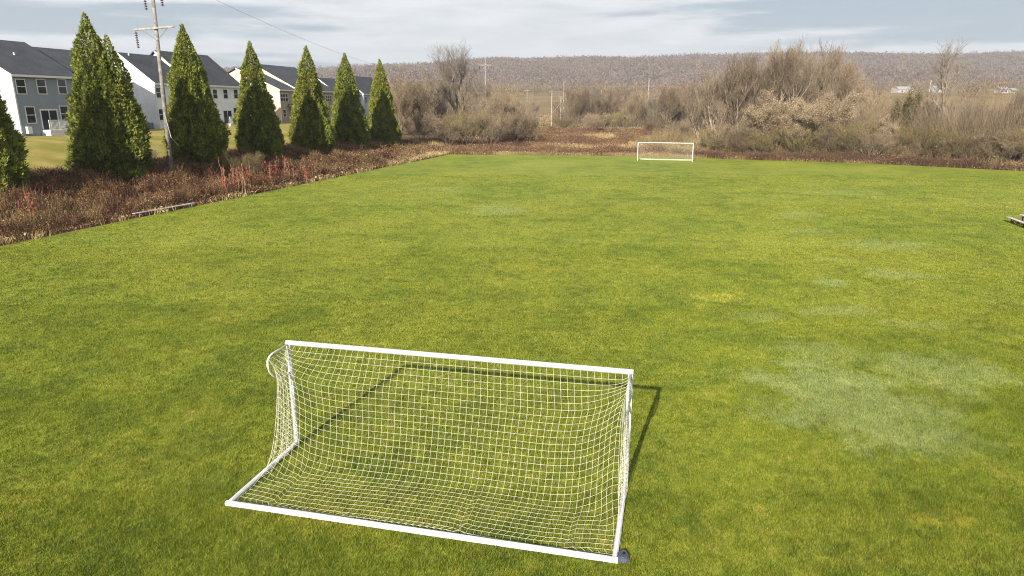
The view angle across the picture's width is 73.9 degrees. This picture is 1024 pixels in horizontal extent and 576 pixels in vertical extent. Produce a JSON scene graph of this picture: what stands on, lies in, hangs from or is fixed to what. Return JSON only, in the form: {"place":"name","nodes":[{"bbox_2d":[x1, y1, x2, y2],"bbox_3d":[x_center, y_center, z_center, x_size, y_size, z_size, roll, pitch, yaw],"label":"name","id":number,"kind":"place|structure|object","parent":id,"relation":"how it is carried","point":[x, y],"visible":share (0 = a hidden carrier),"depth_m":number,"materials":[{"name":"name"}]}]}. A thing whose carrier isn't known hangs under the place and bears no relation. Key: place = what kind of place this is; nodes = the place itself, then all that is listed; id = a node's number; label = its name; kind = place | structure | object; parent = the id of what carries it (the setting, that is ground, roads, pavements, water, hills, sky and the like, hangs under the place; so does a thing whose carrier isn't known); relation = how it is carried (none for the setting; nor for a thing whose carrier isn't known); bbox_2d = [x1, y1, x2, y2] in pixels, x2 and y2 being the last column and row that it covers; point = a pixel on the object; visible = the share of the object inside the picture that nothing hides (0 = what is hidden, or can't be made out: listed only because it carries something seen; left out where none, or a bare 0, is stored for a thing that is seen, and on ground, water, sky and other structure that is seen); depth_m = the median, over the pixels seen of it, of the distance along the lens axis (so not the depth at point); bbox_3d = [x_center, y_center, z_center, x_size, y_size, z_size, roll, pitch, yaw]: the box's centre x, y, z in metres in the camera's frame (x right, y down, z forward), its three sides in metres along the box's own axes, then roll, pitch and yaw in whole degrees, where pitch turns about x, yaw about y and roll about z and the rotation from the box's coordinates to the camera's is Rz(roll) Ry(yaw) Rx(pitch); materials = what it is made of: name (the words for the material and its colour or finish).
{"place":"outdoors","nodes":[
{"label":"outdoors","id":0,"kind":"place"},
{"bbox_2d":[0,154,1023,575],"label":"sports field","id":1,"kind":"structure","parent":0,"point":[528,168],"depth_m":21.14,"materials":[{"name":"green plant"}]},
{"bbox_2d":[225,340,633,563],"bbox_3d":[-1.571,2.866,13.044,7.467,2.489,2.583,4,15,13],"label":"soccer goal","id":2,"kind":"object","parent":1,"relation":"on","point":[233,502],"visible":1,"depth_m":13.29,"materials":[{"name":"white metal"}]},
{"bbox_2d":[616,550,628,563],"bbox_3d":[1.870,4.514,11.488,0.233,0.114,0.314,4,16,14],"label":"ground weight","id":3,"kind":"object","parent":1,"relation":"on","point":[623,556],"visible":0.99,"depth_m":11.38,"materials":[{"name":"grey metal"}]},
{"bbox_2d":[637,142,693,161],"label":"soccer goal","id":4,"kind":"object","parent":1,"relation":"on","point":[669,149],"visible":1,"depth_m":92.85,"materials":[{"name":"white metal"}]},
{"bbox_2d":[0,89,1023,245],"bbox_3d":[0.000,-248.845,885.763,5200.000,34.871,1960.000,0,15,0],"label":"ground","id":5,"kind":"structure","parent":0,"point":[47,152],"depth_m":103.31,"materials":[{"name":"plant"}]},
{"bbox_2d":[0,91,30,194],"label":"conifer tree","id":6,"kind":"object","parent":5,"relation":"on","point":[14,165],"visible":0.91,"depth_m":44.07,"materials":[{"name":"green plant"}]},
{"bbox_2d":[0,40,119,136],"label":"two storey house","id":7,"kind":"structure","parent":5,"relation":"on","point":[35,85],"depth_m":71.32,"materials":[{"name":"grey stone"}]},
{"bbox_2d":[14,79,26,93],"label":"window","id":8,"kind":"structure","parent":7,"relation":"in","point":[20,84],"depth_m":68.81,"materials":[{"name":"black glass"}]},
{"bbox_2d":[24,106,36,123],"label":"window","id":9,"kind":"structure","parent":7,"relation":"in","point":[31,118],"depth_m":70.05,"materials":[{"name":"black glass"}]},
{"bbox_2d":[35,79,47,93],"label":"window","id":10,"kind":"structure","parent":7,"relation":"in","point":[40,83],"depth_m":71.01,"materials":[{"name":"black glass"}]},
{"bbox_2d":[39,109,59,129],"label":"sliding door","id":11,"kind":"structure","parent":7,"relation":"in","point":[45,114],"depth_m":71.98,"materials":[{"name":"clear glass"}]},
{"bbox_2d":[56,79,67,93],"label":"window","id":12,"kind":"structure","parent":7,"relation":"in","point":[61,83],"depth_m":73.34,"materials":[{"name":"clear glass"}]},
{"bbox_2d":[59,106,68,121],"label":"window","id":13,"kind":"structure","parent":7,"relation":"in","point":[62,109],"depth_m":73.72,"materials":[{"name":"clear glass"}]},
{"bbox_2d":[62,11,152,178],"bbox_3d":[-32.136,-14.775,53.190,6.663,12.839,6.495,-5,16,-17],"label":"conifer tree","id":14,"kind":"object","parent":5,"relation":"on","point":[108,129],"visible":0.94,"depth_m":52.13,"materials":[{"name":"green plant"}]},
{"bbox_2d":[134,0,178,182],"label":"utility pole","id":15,"kind":"object","parent":5,"relation":"on","point":[165,114],"visible":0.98,"depth_m":54.34,"materials":[{"name":"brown wood"}]},
{"bbox_2d":[111,50,238,128],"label":"two storey house","id":16,"kind":"structure","parent":5,"relation":"on","point":[222,82],"depth_m":92.67,"materials":[{"name":"white"}]},
{"bbox_2d":[223,110,231,122],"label":"sliding door","id":17,"kind":"structure","parent":16,"relation":"in","point":[226,113],"depth_m":103.76,"materials":[{"name":"black glass"}]},
{"bbox_2d":[160,23,231,165],"bbox_3d":[-29.514,-17.409,62.529,6.020,13.071,5.973,12,19,37],"label":"conifer tree","id":18,"kind":"object","parent":5,"relation":"on","point":[199,131],"visible":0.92,"depth_m":61.57,"materials":[{"name":"green plant"}]},
{"bbox_2d":[0,139,443,244],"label":"bramble thicket","id":19,"kind":"object","parent":5,"relation":"on","point":[184,189],"visible":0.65,"depth_m":52.37,"materials":[{"name":"brown plant"}]},
{"bbox_2d":[234,164,245,192],"bbox_3d":[-22.809,-9.039,57.210,0.916,3.075,1.076,-5,16,-18],"label":"red plant","id":20,"kind":"object","parent":5,"relation":"on","point":[237,180],"visible":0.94,"depth_m":57.06,"materials":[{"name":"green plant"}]},
{"bbox_2d":[222,150,266,174],"bbox_3d":[-24.438,-11.398,63.129,3.971,3.264,3.838,4,16,13],"label":"bare shrub","id":21,"kind":"object","parent":5,"relation":"on","point":[255,160],"visible":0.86,"depth_m":62.60,"materials":[{"name":"brown plant"}]},
{"bbox_2d":[232,40,285,158],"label":"conifer tree","id":22,"kind":"object","parent":5,"relation":"on","point":[256,121],"visible":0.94,"depth_m":70.94,"materials":[{"name":"green plant"}]},
{"bbox_2d":[227,64,334,122],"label":"two storey house","id":23,"kind":"structure","parent":5,"relation":"on","point":[281,81],"depth_m":126.71,"materials":[{"name":"beige"}]},
{"bbox_2d":[286,45,337,150],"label":"conifer tree","id":24,"kind":"object","parent":5,"relation":"on","point":[309,125],"visible":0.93,"depth_m":80.86,"materials":[{"name":"green plant"}]},
{"bbox_2d":[318,76,372,115],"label":"two storey house","id":25,"kind":"structure","parent":5,"relation":"on","point":[364,84],"depth_m":169.36,"materials":[{"name":"grey"}]},
{"bbox_2d":[330,52,371,147],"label":"conifer tree","id":26,"kind":"object","parent":5,"relation":"on","point":[349,121],"visible":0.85,"depth_m":90.22,"materials":[{"name":"green plant"}]},
{"bbox_2d":[366,59,402,143],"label":"conifer tree","id":27,"kind":"object","parent":5,"relation":"on","point":[383,123],"visible":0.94,"depth_m":100.40,"materials":[{"name":"green plant"}]},
{"bbox_2d":[388,74,416,132],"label":"bare tree","id":28,"kind":"object","parent":5,"relation":"on","point":[403,103],"visible":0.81,"depth_m":117.53,"materials":[{"name":"brown plant"}]},
{"bbox_2d":[390,69,439,129],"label":"bare tree","id":29,"kind":"object","parent":5,"relation":"on","point":[423,104],"visible":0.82,"depth_m":121.88,"materials":[{"name":"brown plant"}]},
{"bbox_2d":[398,108,451,141],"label":"bare shrub","id":30,"kind":"object","parent":5,"relation":"on","point":[424,120],"visible":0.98,"depth_m":112.55,"materials":[{"name":"brown plant"}]},
{"bbox_2d":[425,76,452,134],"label":"bare tree","id":31,"kind":"object","parent":5,"relation":"on","point":[441,106],"visible":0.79,"depth_m":126.95,"materials":[{"name":"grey plant"}]},
{"bbox_2d":[417,37,477,135],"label":"bare tree","id":32,"kind":"object","parent":5,"relation":"on","point":[449,77],"visible":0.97,"depth_m":129.29,"materials":[{"name":"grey plant"}]},
{"bbox_2d":[431,120,464,144],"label":"bare shrub","id":33,"kind":"object","parent":5,"relation":"on","point":[444,134],"visible":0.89,"depth_m":114.21,"materials":[{"name":"brown plant"}]},
{"bbox_2d":[439,108,491,143],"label":"bare shrub","id":34,"kind":"object","parent":5,"relation":"on","point":[453,118],"visible":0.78,"depth_m":115.20,"materials":[{"name":"brown plant"}]},
{"bbox_2d":[466,75,498,135],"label":"bare tree","id":35,"kind":"object","parent":5,"relation":"on","point":[485,92],"visible":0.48,"depth_m":134.10,"materials":[{"name":"brown plant"}]},
{"bbox_2d":[464,101,515,147],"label":"bare shrub","id":36,"kind":"object","parent":5,"relation":"on","point":[500,127],"visible":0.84,"depth_m":116.47,"materials":[{"name":"brown plant"}]},
{"bbox_2d":[478,81,513,141],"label":"bare tree","id":37,"kind":"object","parent":5,"relation":"on","point":[504,103],"visible":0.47,"depth_m":126.11,"materials":[{"name":"brown plant"}]},
{"bbox_2d":[0,130,1023,244],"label":"dry grass","id":38,"kind":"structure","parent":5,"relation":"on","point":[430,154],"depth_m":98.44,"materials":[{"name":"brown plant"}]},
{"bbox_2d":[489,102,536,142],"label":"bare shrub","id":39,"kind":"object","parent":5,"relation":"on","point":[518,125],"visible":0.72,"depth_m":122.61,"materials":[{"name":"brown plant"}]},
{"bbox_2d":[495,91,536,139],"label":"bare tree","id":40,"kind":"object","parent":5,"relation":"on","point":[519,105],"visible":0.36,"depth_m":133.12,"materials":[{"name":"brown plant"}]},
{"bbox_2d":[521,119,545,139],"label":"bare shrub","id":41,"kind":"object","parent":5,"relation":"on","point":[535,130],"visible":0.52,"depth_m":136.46,"materials":[{"name":"brown plant"}]},
{"bbox_2d":[528,98,541,122],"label":"bare tree","id":42,"kind":"object","parent":5,"relation":"on","point":[535,112],"visible":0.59,"depth_m":207.66,"materials":[{"name":"brown plant"}]},
{"bbox_2d":[427,110,692,145],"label":"field scrub","id":43,"kind":"object","parent":5,"relation":"on","point":[544,117],"visible":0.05,"depth_m":201.35,"materials":[{"name":"brown plant"}]},
{"bbox_2d":[388,78,734,128],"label":"hedgerow saplings","id":44,"kind":"object","parent":5,"relation":"on","point":[643,118],"visible":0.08,"depth_m":219.87,"materials":[{"name":"brown plant"}]},
{"bbox_2d":[552,116,573,128],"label":"bare shrub","id":45,"kind":"object","parent":5,"relation":"on","point":[562,120],"visible":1,"depth_m":198.83,"materials":[{"name":"brown plant"}]},
{"bbox_2d":[563,84,592,124],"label":"bare tree","id":46,"kind":"object","parent":5,"relation":"on","point":[581,101],"visible":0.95,"depth_m":219.09,"materials":[{"name":"brown plant"}]},
{"bbox_2d":[580,82,604,112],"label":"bare tree","id":47,"kind":"object","parent":5,"relation":"on","point":[593,93],"visible":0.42,"depth_m":229.55,"materials":[{"name":"brown plant"}]},
{"bbox_2d":[580,112,606,130],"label":"bare shrub","id":48,"kind":"object","parent":5,"relation":"on","point":[596,120],"visible":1,"depth_m":183.91,"materials":[{"name":"brown plant"}]},
{"bbox_2d":[593,89,618,127],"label":"bare tree","id":49,"kind":"object","parent":5,"relation":"on","point":[605,107],"visible":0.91,"depth_m":215.32,"materials":[{"name":"brown plant"}]},
{"bbox_2d":[603,110,634,127],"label":"bare shrub","id":50,"kind":"object","parent":5,"relation":"on","point":[619,120],"visible":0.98,"depth_m":190.09,"materials":[{"name":"brown plant"}]},
{"bbox_2d":[612,84,633,112],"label":"bare tree","id":51,"kind":"object","parent":5,"relation":"on","point":[621,94],"visible":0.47,"depth_m":226.53,"materials":[{"name":"brown plant"}]},
{"bbox_2d":[617,87,645,127],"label":"bare tree","id":52,"kind":"object","parent":5,"relation":"on","point":[636,107],"visible":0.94,"depth_m":214.85,"materials":[{"name":"brown plant"}]},
{"bbox_2d":[640,117,673,134],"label":"bare shrub","id":53,"kind":"object","parent":5,"relation":"on","point":[649,124],"visible":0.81,"depth_m":156.05,"materials":[{"name":"brown plant"}]},
{"bbox_2d":[643,84,670,123],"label":"bare tree","id":54,"kind":"object","parent":5,"relation":"on","point":[649,104],"visible":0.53,"depth_m":219.09,"materials":[{"name":"brown plant"}]},
{"bbox_2d":[655,81,692,121],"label":"bare tree","id":55,"kind":"object","parent":5,"relation":"on","point":[669,105],"visible":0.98,"depth_m":204.96,"materials":[{"name":"brown plant"}]},
{"bbox_2d":[662,117,690,134],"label":"bare shrub","id":56,"kind":"object","parent":5,"relation":"on","point":[675,126],"visible":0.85,"depth_m":145.00,"materials":[{"name":"brown plant"}]},
{"bbox_2d":[672,86,696,123],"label":"bare tree","id":57,"kind":"object","parent":5,"relation":"on","point":[678,114],"visible":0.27,"depth_m":212.30,"materials":[{"name":"brown plant"}]},
{"bbox_2d":[679,75,713,142],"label":"bare tree","id":58,"kind":"object","parent":5,"relation":"on","point":[696,121],"visible":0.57,"depth_m":114.04,"materials":[{"name":"brown plant"}]},
{"bbox_2d":[390,77,1023,115],"bbox_3d":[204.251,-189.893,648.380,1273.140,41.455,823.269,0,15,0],"label":"wood","id":59,"kind":"object","parent":5,"relation":"on","point":[512,89],"visible":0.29,"depth_m":579.86,"materials":[{"name":"brown plant"}]},
{"bbox_2d":[693,122,736,150],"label":"bare shrub","id":60,"kind":"object","parent":5,"relation":"on","point":[704,134],"visible":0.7,"depth_m":100.97,"materials":[{"name":"brown plant"}]},
{"bbox_2d":[699,63,743,140],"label":"bare tree","id":61,"kind":"object","parent":5,"relation":"on","point":[720,110],"visible":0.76,"depth_m":109.19,"materials":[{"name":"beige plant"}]},
{"bbox_2d":[425,126,1023,170],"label":"meadow brush","id":62,"kind":"object","parent":5,"relation":"on","point":[537,144],"visible":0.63,"depth_m":113.07,"materials":[{"name":"brown plant"}]},
{"bbox_2d":[704,116,754,153],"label":"bare shrub","id":63,"kind":"object","parent":5,"relation":"on","point":[743,129],"visible":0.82,"depth_m":98.52,"materials":[{"name":"brown plant"}]},
{"bbox_2d":[711,52,775,128],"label":"bare tree","id":64,"kind":"object","parent":5,"relation":"on","point":[751,96],"visible":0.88,"depth_m":106.53,"materials":[{"name":"brown plant"}]},
{"bbox_2d":[718,55,771,140],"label":"bare tree","id":65,"kind":"object","parent":5,"relation":"on","point":[749,81],"visible":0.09,"depth_m":108.25,"materials":[{"name":"brown plant"}]},
{"bbox_2d":[724,123,769,153],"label":"bare shrub","id":66,"kind":"object","parent":5,"relation":"on","point":[742,144],"visible":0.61,"depth_m":97.50,"materials":[{"name":"brown plant"}]},
{"bbox_2d":[742,126,776,153],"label":"bare shrub","id":67,"kind":"object","parent":5,"relation":"on","point":[761,142],"visible":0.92,"depth_m":96.41,"materials":[{"name":"brown plant"}]},
{"bbox_2d":[743,49,778,134],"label":"bare tree","id":68,"kind":"object","parent":5,"relation":"on","point":[749,58],"visible":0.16,"depth_m":109.69,"materials":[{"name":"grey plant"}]},
{"bbox_2d":[741,89,805,152],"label":"leafy tree","id":69,"kind":"object","parent":5,"relation":"on","point":[779,114],"visible":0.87,"depth_m":96.52,"materials":[{"name":"grey plant"}]},
{"bbox_2d":[754,35,827,103],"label":"bare tree","id":70,"kind":"object","parent":5,"relation":"on","point":[769,63],"visible":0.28,"depth_m":108.33,"materials":[{"name":"brown plant"}]},
{"bbox_2d":[755,44,828,133],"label":"bare tree","id":71,"kind":"object","parent":5,"relation":"on","point":[786,80],"visible":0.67,"depth_m":106.11,"materials":[{"name":"brown plant"}]},
{"bbox_2d":[770,123,827,155],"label":"bare shrub","id":72,"kind":"object","parent":5,"relation":"on","point":[791,146],"visible":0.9,"depth_m":94.57,"materials":[{"name":"brown plant"}]},
{"bbox_2d":[774,38,851,125],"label":"bare tree","id":73,"kind":"object","parent":5,"relation":"on","point":[829,84],"visible":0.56,"depth_m":108.12,"materials":[{"name":"brown plant"}]},
{"bbox_2d":[790,43,842,102],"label":"bare tree","id":74,"kind":"object","parent":5,"relation":"on","point":[806,54],"visible":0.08,"depth_m":110.81,"materials":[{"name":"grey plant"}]},
{"bbox_2d":[787,90,861,147],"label":"leafy tree","id":75,"kind":"object","parent":5,"relation":"on","point":[808,115],"visible":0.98,"depth_m":93.65,"materials":[{"name":"grey plant"}]},
{"bbox_2d":[635,117,1023,164],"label":"olive undergrowth","id":76,"kind":"object","parent":5,"relation":"on","point":[671,139],"visible":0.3,"depth_m":99.65,"materials":[{"name":"brown plant"}]},
{"bbox_2d":[809,119,866,153],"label":"bare shrub","id":77,"kind":"object","parent":5,"relation":"on","point":[834,141],"visible":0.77,"depth_m":92.66,"materials":[{"name":"brown plant"}]},
{"bbox_2d":[809,49,870,121],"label":"bare tree","id":78,"kind":"object","parent":5,"relation":"on","point":[849,82],"visible":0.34,"depth_m":110.53,"materials":[{"name":"brown plant"}]},
{"bbox_2d":[661,147,1023,170],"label":"thicket undergrowth","id":79,"kind":"object","parent":5,"relation":"on","point":[844,155],"visible":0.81,"depth_m":90.39,"materials":[{"name":"brown plant"}]},
{"bbox_2d":[828,114,884,153],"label":"bare shrub","id":80,"kind":"object","parent":5,"relation":"on","point":[854,128],"visible":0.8,"depth_m":91.40,"materials":[{"name":"brown plant"}]},
{"bbox_2d":[843,68,884,128],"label":"bare tree","id":81,"kind":"object","parent":5,"relation":"on","point":[875,95],"visible":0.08,"depth_m":115.61,"materials":[{"name":"brown plant"}]},
{"bbox_2d":[846,129,895,157],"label":"bare shrub","id":82,"kind":"object","parent":5,"relation":"on","point":[876,143],"visible":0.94,"depth_m":89.88,"materials":[{"name":"brown plant"}]},
{"bbox_2d":[850,89,892,128],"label":"bare tree","id":83,"kind":"object","parent":5,"relation":"on","point":[864,104],"visible":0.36,"depth_m":101.07,"materials":[{"name":"brown plant"}]},
{"bbox_2d":[864,113,900,147],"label":"bush","id":84,"kind":"object","parent":5,"relation":"on","point":[882,126],"visible":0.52,"depth_m":92.09,"materials":[{"name":"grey plant"}]},
{"bbox_2d":[750,56,1023,162],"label":"edge saplings","id":85,"kind":"object","parent":5,"relation":"on","point":[964,127],"visible":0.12,"depth_m":88.38,"materials":[{"name":"brown plant"}]},
{"bbox_2d":[868,89,913,124],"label":"bare tree","id":86,"kind":"object","parent":5,"relation":"on","point":[893,106],"visible":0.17,"depth_m":104.30,"materials":[{"name":"brown plant"}]},
{"bbox_2d":[874,131,921,155],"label":"bare shrub","id":87,"kind":"object","parent":5,"relation":"on","point":[897,138],"visible":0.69,"depth_m":89.31,"materials":[{"name":"brown plant"}]},
{"bbox_2d":[890,86,912,92],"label":"farm barn","id":88,"kind":"structure","parent":5,"relation":"on","point":[898,89],"depth_m":592.06,"materials":[{"name":"concrete"}]},
{"bbox_2d":[891,85,923,130],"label":"ivy covered tree","id":89,"kind":"object","parent":5,"relation":"on","point":[910,105],"visible":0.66,"depth_m":97.43,"materials":[{"name":"plant"}]},
{"bbox_2d":[886,122,950,156],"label":"bare shrub","id":90,"kind":"object","parent":5,"relation":"on","point":[906,137],"visible":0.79,"depth_m":88.21,"materials":[{"name":"brown plant"}]},
{"bbox_2d":[906,128,954,157],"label":"bare shrub","id":91,"kind":"object","parent":5,"relation":"on","point":[936,149],"visible":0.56,"depth_m":87.15,"materials":[{"name":"brown plant"}]},
{"bbox_2d":[912,39,979,128],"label":"bare tree","id":92,"kind":"object","parent":5,"relation":"on","point":[941,66],"visible":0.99,"depth_m":96.37,"materials":[{"name":"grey plant"}]},
{"bbox_2d":[926,123,977,158],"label":"bare shrub","id":93,"kind":"object","parent":5,"relation":"on","point":[953,138],"visible":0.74,"depth_m":85.60,"materials":[{"name":"brown plant"}]},
{"bbox_2d":[935,128,998,157],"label":"bare shrub","id":94,"kind":"object","parent":5,"relation":"on","point":[960,151],"visible":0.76,"depth_m":84.38,"materials":[{"name":"brown plant"}]},
{"bbox_2d":[971,126,1023,163],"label":"bare shrub","id":95,"kind":"object","parent":5,"relation":"on","point":[1009,150],"visible":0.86,"depth_m":81.74,"materials":[{"name":"brown plant"}]},
{"bbox_2d":[972,132,1023,160],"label":"bare shrub","id":96,"kind":"object","parent":5,"relation":"on","point":[983,143],"visible":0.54,"depth_m":83.54,"materials":[{"name":"brown plant"}]},
{"bbox_2d":[985,96,1011,129],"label":"bare tree","id":97,"kind":"object","parent":5,"relation":"on","point":[1001,106],"visible":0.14,"depth_m":93.20,"materials":[{"name":"brown plant"}]},
{"bbox_2d":[991,126,1023,161],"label":"bare shrub","id":98,"kind":"object","parent":5,"relation":"on","point":[1020,132],"visible":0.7,"depth_m":81.70,"materials":[{"name":"brown plant"}]},
{"bbox_2d":[999,85,1023,128],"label":"bare tree","id":99,"kind":"object","parent":5,"relation":"on","point":[1020,100],"visible":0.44,"depth_m":88.88,"materials":[{"name":"brown plant"}]},
{"bbox_2d":[0,0,1023,68],"label":"sky","id":100,"kind":"structure","parent":0,"point":[389,31],"materials":[{"name":"grey"}]},
{"bbox_2d":[361,55,1022,84],"bbox_3d":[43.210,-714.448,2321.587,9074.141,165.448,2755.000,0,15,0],"label":"hills","id":101,"kind":"structure","parent":0,"point":[614,72],"depth_m":1836.66,"materials":[{"name":"brown plant"}]},
{"bbox_2d":[223,49,1023,92],"bbox_3d":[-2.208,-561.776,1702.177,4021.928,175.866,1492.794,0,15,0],"label":"hillside wood","id":102,"kind":"object","parent":101,"relation":"on","point":[555,69],"visible":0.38,"depth_m":1768.63,"materials":[{"name":"brown plant"}]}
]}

